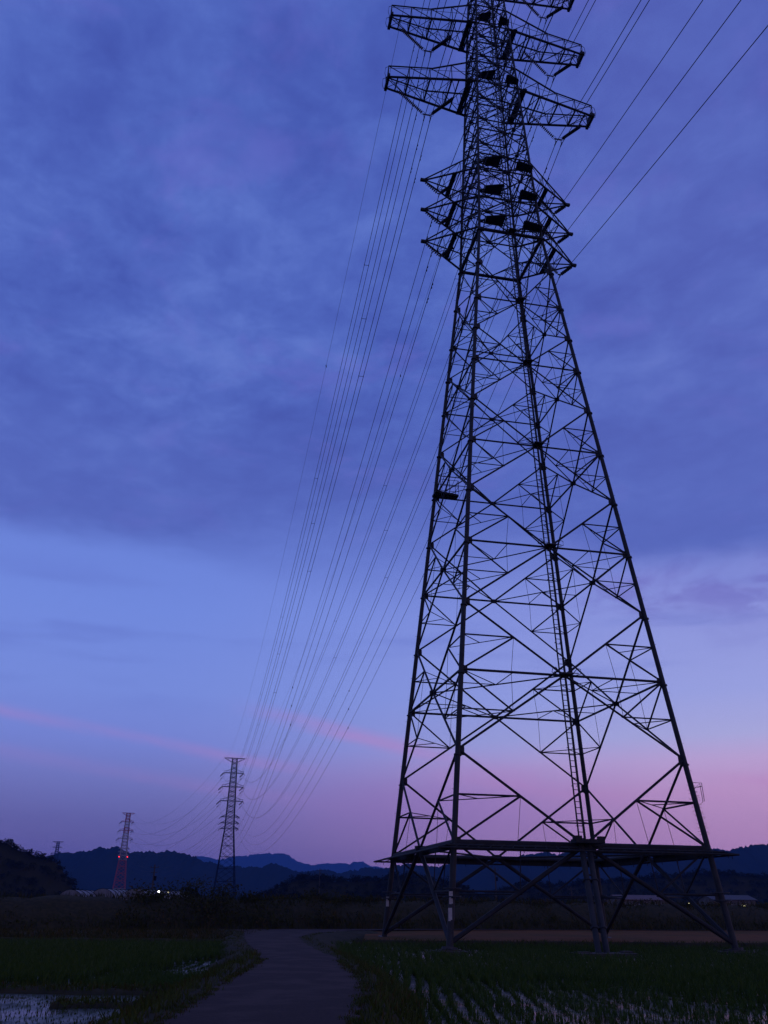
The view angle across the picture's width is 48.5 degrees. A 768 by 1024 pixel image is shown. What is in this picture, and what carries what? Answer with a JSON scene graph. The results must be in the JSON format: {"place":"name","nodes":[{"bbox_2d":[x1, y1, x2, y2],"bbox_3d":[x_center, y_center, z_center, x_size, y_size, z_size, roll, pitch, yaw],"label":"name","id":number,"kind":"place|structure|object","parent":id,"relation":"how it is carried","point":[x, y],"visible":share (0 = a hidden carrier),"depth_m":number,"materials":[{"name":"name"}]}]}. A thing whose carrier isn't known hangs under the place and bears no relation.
{"place":"outdoors","nodes":[
{"label":"outdoors","id":0,"kind":"place"},
{"bbox_2d":[0,843,71,897],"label":"hill","id":1,"kind":"structure","parent":0,"point":[49,884],"depth_m":298.56,"materials":[{"name":"green plant"}]},
{"bbox_2d":[0,838,82,897],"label":"wood","id":2,"kind":"object","parent":1,"relation":"on","point":[29,853],"visible":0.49,"depth_m":300.18,"materials":[{"name":"green plant"}]},
{"bbox_2d":[0,986,166,995],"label":"field ridge","id":3,"kind":"structure","parent":0,"point":[95,992],"depth_m":22.00,"materials":[{"name":"plant"}]},
{"bbox_2d":[49,1000,140,1008],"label":"field ridge","id":4,"kind":"structure","parent":0,"point":[82,1005],"depth_m":19.18,"materials":[{"name":"plant"}]},
{"bbox_2d":[0,956,217,1023],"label":"paddy water","id":5,"kind":"structure","parent":0,"point":[34,1008],"depth_m":18.65,"materials":[{"name":"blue liquid"}]},
{"bbox_2d":[0,937,227,944],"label":"field ridge","id":6,"kind":"structure","parent":0,"point":[150,939],"depth_m":47.81,"materials":[{"name":"soil"}]},
{"bbox_2d":[8,930,225,938],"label":"dry field","id":7,"kind":"structure","parent":0,"point":[121,933],"depth_m":58.68,"materials":[{"name":"soil"}]},
{"bbox_2d":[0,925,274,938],"bbox_3d":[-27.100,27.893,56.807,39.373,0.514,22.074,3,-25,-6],"label":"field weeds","id":8,"kind":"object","parent":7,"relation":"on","point":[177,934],"visible":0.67,"depth_m":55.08,"materials":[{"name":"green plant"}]},
{"bbox_2d":[103,929,260,1023],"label":"verge","id":9,"kind":"structure","parent":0,"point":[232,947],"depth_m":24.52,"materials":[{"name":"green plant"}]},
{"bbox_2d":[154,929,369,1023],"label":"road","id":10,"kind":"structure","parent":0,"point":[294,979],"depth_m":18.90,"materials":[{"name":"grey asphalt"}]},
{"bbox_2d":[196,852,383,872],"bbox_3d":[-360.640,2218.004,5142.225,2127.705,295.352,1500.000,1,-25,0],"label":"mountains","id":11,"kind":"structure","parent":0,"point":[265,859],"depth_m":5138.16,"materials":[{"name":"blue"}]},
{"bbox_2d":[298,931,402,1023],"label":"verge","id":12,"kind":"structure","parent":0,"point":[328,938],"depth_m":45.90,"materials":[{"name":"green plant"}]},
{"bbox_2d":[0,928,767,1023],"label":"verge grass","id":13,"kind":"structure","parent":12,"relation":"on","point":[390,984],"depth_m":19.45,"materials":[{"name":"green plant"}]},
{"bbox_2d":[262,877,476,903],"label":"hill","id":14,"kind":"structure","parent":0,"point":[313,883],"depth_m":353.40,"materials":[{"name":"green plant"}]},
{"bbox_2d":[252,871,484,902],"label":"wood","id":15,"kind":"object","parent":14,"relation":"on","point":[330,878],"visible":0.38,"depth_m":353.40,"materials":[{"name":"green plant"}]},
{"bbox_2d":[0,895,767,931],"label":"bank","id":16,"kind":"structure","parent":0,"point":[64,906],"depth_m":73.17,"materials":[{"name":"green plant"}]},
{"bbox_2d":[0,874,767,932],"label":"bank bushes","id":17,"kind":"object","parent":16,"relation":"on","point":[244,898],"visible":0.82,"depth_m":72.96,"materials":[{"name":"green plant"}]},
{"bbox_2d":[0,0,767,867],"label":"sky","id":18,"kind":"structure","parent":0,"point":[183,182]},
{"bbox_2d":[44,844,767,899],"bbox_3d":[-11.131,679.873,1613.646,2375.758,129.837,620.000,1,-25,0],"label":"mountains","id":19,"kind":"structure","parent":0,"point":[94,869],"depth_m":1562.46,"materials":[{"name":"blue"}]},
{"bbox_2d":[254,929,583,930],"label":"bank lane","id":20,"kind":"structure","parent":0,"point":[416,929],"depth_m":72.08,"materials":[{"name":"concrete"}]},
{"bbox_2d":[350,942,767,1023],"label":"paddy water","id":21,"kind":"structure","parent":0,"point":[481,1011],"depth_m":20.37,"materials":[{"name":"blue liquid"}]},
{"bbox_2d":[0,936,767,1023],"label":"rice","id":22,"kind":"object","parent":21,"relation":"on","point":[50,961],"visible":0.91,"depth_m":27.55,"materials":[{"name":"green plant"}]},
{"bbox_2d":[571,951,638,957],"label":"concrete slab","id":23,"kind":"structure","parent":21,"relation":"in","point":[610,954],"depth_m":41.72,"materials":[{"name":"grey concrete"}]},
{"bbox_2d":[353,940,767,948],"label":"field ridge","id":24,"kind":"structure","parent":0,"point":[620,943],"depth_m":51.69,"materials":[{"name":"soil"}]},
{"bbox_2d":[364,930,767,942],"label":"ploughed field","id":25,"kind":"structure","parent":0,"point":[689,936],"depth_m":65.53,"materials":[{"name":"soil"}]},
{"bbox_2d":[487,875,767,906],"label":"hill","id":26,"kind":"structure","parent":0,"point":[744,888],"depth_m":434.66,"materials":[{"name":"green plant"}]},
{"bbox_2d":[477,868,767,905],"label":"wood","id":27,"kind":"object","parent":26,"relation":"on","point":[644,879],"visible":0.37,"depth_m":436.05,"materials":[{"name":"green plant"}]},
{"bbox_2d":[605,895,664,905],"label":"house","id":28,"kind":"structure","parent":0,"point":[645,897],"depth_m":228.67,"materials":[{"name":"paint"}]},
{"bbox_2d":[696,895,757,906],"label":"house","id":29,"kind":"structure","parent":0,"point":[739,898],"depth_m":229.29,"materials":[{"name":"paint"}]},
{"label":"ground","id":30,"kind":"structure","parent":0,"visible":0},
{"bbox_2d":[51,841,62,861],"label":"transmission pylon","id":31,"kind":"object","parent":30,"relation":"on","point":[56,853],"visible":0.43,"depth_m":1261.68,"materials":[{"name":"grey metal"}]},
{"bbox_2d":[59,889,95,896],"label":"greenhouse","id":32,"kind":"object","parent":30,"relation":"on","point":[80,892],"visible":0.16,"depth_m":136.95,"materials":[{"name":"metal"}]},
{"bbox_2d":[94,888,127,899],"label":"greenhouse","id":33,"kind":"object","parent":30,"relation":"on","point":[105,891],"visible":0.18,"depth_m":142.49,"materials":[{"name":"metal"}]},
{"bbox_2d":[112,813,134,888],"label":"transmission pylon","id":34,"kind":"object","parent":30,"relation":"on","point":[124,830],"visible":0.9,"depth_m":914.47,"materials":[{"name":"metal"}]},
{"bbox_2d":[150,864,158,888],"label":"utility pole","id":35,"kind":"object","parent":30,"relation":"on","point":[154,876],"visible":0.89,"depth_m":183.75,"materials":[{"name":"concrete"}]},
{"bbox_2d":[125,888,187,898],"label":"greenhouse","id":36,"kind":"object","parent":30,"relation":"on","point":[171,891],"visible":0.17,"depth_m":148.25,"materials":[{"name":"plastic"}]},
{"bbox_2d":[213,758,244,898],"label":"transmission pylon","id":37,"kind":"object","parent":30,"relation":"on","point":[232,823],"visible":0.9,"depth_m":564.98,"materials":[{"name":"metal"}]},
{"bbox_2d":[317,869,322,893],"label":"utility pole","id":38,"kind":"object","parent":30,"relation":"on","point":[319,873],"visible":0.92,"depth_m":293.95,"materials":[{"name":"concrete"}]},
{"bbox_2d":[428,949,471,953],"bbox_3d":[3.374,22.866,43.627,1.900,0.810,1.900,6,-25,-11],"label":"concrete footing","id":39,"kind":"object","parent":30,"relation":"on","point":[444,950],"visible":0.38,"depth_m":43.30,"materials":[{"name":"grey concrete"}]},
{"bbox_2d":[373,0,743,952],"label":"transmission pylon","id":40,"kind":"object","parent":39,"relation":"on","point":[595,858],"visible":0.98,"depth_m":63.62,"materials":[{"name":"metal"}]},
{"bbox_2d":[230,3,404,751],"bbox_3d":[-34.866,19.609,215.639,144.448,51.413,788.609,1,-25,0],"label":"power line","id":41,"kind":"object","parent":40,"relation":"attached to","point":[338,309],"visible":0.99,"depth_m":135.50,"materials":[{"name":"metal"}]},
{"bbox_2d":[253,5,519,755],"bbox_3d":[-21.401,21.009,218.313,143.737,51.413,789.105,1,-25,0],"label":"power line","id":42,"kind":"object","parent":40,"relation":"attached to","point":[400,374],"visible":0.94,"depth_m":153.00,"materials":[{"name":"metal"}]},
{"bbox_2d":[397,90,453,120],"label":"insulator","id":43,"kind":"object","parent":40,"relation":"hanging from","point":[444,104],"visible":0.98,"depth_m":81.16,"materials":[{"name":"ceramic"}]},
{"bbox_2d":[219,0,468,816],"bbox_3d":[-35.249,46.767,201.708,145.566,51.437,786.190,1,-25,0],"label":"power line","id":44,"kind":"object","parent":43,"relation":"hanging from","point":[371,326],"visible":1,"depth_m":96.72,"materials":[{"name":"metal"}]},
{"bbox_2d":[400,28,451,57],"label":"insulator","id":45,"kind":"object","parent":40,"relation":"hanging from","point":[441,43],"visible":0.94,"depth_m":84.90,"materials":[{"name":"ceramic"}]},
{"bbox_2d":[221,0,446,798],"bbox_3d":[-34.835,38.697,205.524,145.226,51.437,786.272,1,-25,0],"label":"power line","id":46,"kind":"object","parent":45,"relation":"hanging from","point":[358,332],"visible":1,"depth_m":109.62,"materials":[{"name":"metal"}]},
{"bbox_2d":[425,181,451,195],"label":"insulator","id":47,"kind":"object","parent":40,"relation":"hanging from","point":[445,189],"visible":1,"depth_m":77.03,"materials":[{"name":"ceramic"}]},
{"bbox_2d":[237,1,515,828],"bbox_3d":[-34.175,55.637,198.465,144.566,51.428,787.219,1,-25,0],"label":"power line","id":48,"kind":"object","parent":47,"relation":"hanging from","point":[400,329],"visible":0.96,"depth_m":85.73,"materials":[{"name":"metal"}]},
{"bbox_2d":[425,211,452,224],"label":"insulator","id":49,"kind":"object","parent":40,"relation":"hanging from","point":[450,216],"visible":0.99,"depth_m":75.57,"materials":[{"name":"ceramic"}]},
{"bbox_2d":[220,0,535,843],"bbox_3d":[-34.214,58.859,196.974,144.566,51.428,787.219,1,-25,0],"label":"power line","id":50,"kind":"object","parent":49,"relation":"hanging from","point":[402,350],"visible":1,"depth_m":80.38,"materials":[{"name":"metal"}]},
{"bbox_2d":[426,243,453,259],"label":"insulator","id":51,"kind":"object","parent":40,"relation":"hanging from","point":[449,249],"visible":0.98,"depth_m":74.02,"materials":[{"name":"ceramic"}]},
{"bbox_2d":[222,0,559,844],"bbox_3d":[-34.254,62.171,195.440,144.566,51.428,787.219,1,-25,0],"label":"power line","id":52,"kind":"object","parent":51,"relation":"hanging from","point":[416,334],"visible":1,"depth_m":75.03,"materials":[{"name":"metal"}]},
{"bbox_2d":[522,0,563,22],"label":"insulator","id":53,"kind":"object","parent":40,"relation":"hanging from","point":[560,8],"visible":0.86,"depth_m":90.98,"materials":[{"name":"ceramic"}]},
{"bbox_2d":[243,0,555,781],"bbox_3d":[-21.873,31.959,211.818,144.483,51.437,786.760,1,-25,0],"label":"power line","id":54,"kind":"object","parent":53,"relation":"hanging from","point":[421,376],"visible":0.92,"depth_m":134.22,"materials":[{"name":"metal"}]},
{"bbox_2d":[522,50,572,81],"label":"insulator","id":55,"kind":"object","parent":40,"relation":"hanging from","point":[568,65],"visible":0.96,"depth_m":87.33,"materials":[{"name":"ceramic"}]},
{"bbox_2d":[243,0,595,799],"bbox_3d":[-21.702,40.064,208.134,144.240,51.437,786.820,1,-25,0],"label":"power line","id":56,"kind":"object","parent":55,"relation":"hanging from","point":[443,370],"visible":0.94,"depth_m":118.99,"materials":[{"name":"metal"}]},
{"bbox_2d":[541,201,565,215],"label":"insulator","id":57,"kind":"object","parent":40,"relation":"hanging from","point":[560,208],"visible":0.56,"depth_m":79.11,"materials":[{"name":"ceramic"}]},
{"bbox_2d":[258,0,702,835],"bbox_3d":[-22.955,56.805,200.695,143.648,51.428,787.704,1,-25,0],"label":"power line","id":58,"kind":"object","parent":57,"relation":"hanging from","point":[508,324],"visible":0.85,"depth_m":81.97,"materials":[{"name":"metal"}]},
{"bbox_2d":[529,113,581,145],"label":"insulator","id":59,"kind":"object","parent":40,"relation":"hanging from","point":[578,127],"visible":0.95,"depth_m":83.56,"materials":[{"name":"ceramic"}]},
{"bbox_2d":[242,0,649,817],"bbox_3d":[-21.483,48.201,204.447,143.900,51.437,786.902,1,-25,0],"label":"power line","id":60,"kind":"object","parent":59,"relation":"hanging from","point":[492,320],"visible":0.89,"depth_m":98.06,"materials":[{"name":"metal"}]},
{"bbox_2d":[543,230,568,246],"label":"insulator","id":61,"kind":"object","parent":40,"relation":"hanging from","point":[566,236],"visible":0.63,"depth_m":77.62,"materials":[{"name":"ceramic"}]},
{"bbox_2d":[238,0,740,844],"bbox_3d":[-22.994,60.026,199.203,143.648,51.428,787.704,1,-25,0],"label":"power line","id":62,"kind":"object","parent":61,"relation":"hanging from","point":[516,338],"visible":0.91,"depth_m":72.95,"materials":[{"name":"metal"}]},
{"bbox_2d":[545,262,571,278],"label":"insulator","id":63,"kind":"object","parent":40,"relation":"hanging from","point":[564,271],"visible":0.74,"depth_m":76.04,"materials":[{"name":"ceramic"}]},
{"bbox_2d":[241,25,767,852],"bbox_3d":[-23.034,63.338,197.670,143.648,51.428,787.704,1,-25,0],"label":"power line","id":64,"kind":"object","parent":63,"relation":"hanging from","point":[533,335],"visible":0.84,"depth_m":70.18,"materials":[{"name":"metal"}]},
{"bbox_2d":[494,867,497,900],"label":"utility pole","id":65,"kind":"object","parent":30,"relation":"on","point":[496,878],"visible":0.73,"depth_m":220.22,"materials":[{"name":"concrete"}]},
{"bbox_2d":[718,950,756,954],"bbox_3d":[19.319,24.436,46.604,1.900,0.810,1.900,6,-25,-11],"label":"concrete footing","id":66,"kind":"object","parent":30,"relation":"on","point":[735,951],"visible":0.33,"depth_m":46.39,"materials":[{"name":"grey concrete"}]},
{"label":"insulator","id":67,"kind":"object","parent":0,"visible":0},
{"bbox_2d":[223,0,429,777],"bbox_3d":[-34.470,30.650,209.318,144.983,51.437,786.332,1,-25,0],"label":"power line","id":68,"kind":"object","parent":67,"relation":"hanging from","point":[348,333],"visible":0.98,"depth_m":120.74,"materials":[{"name":"metal"}]}
]}

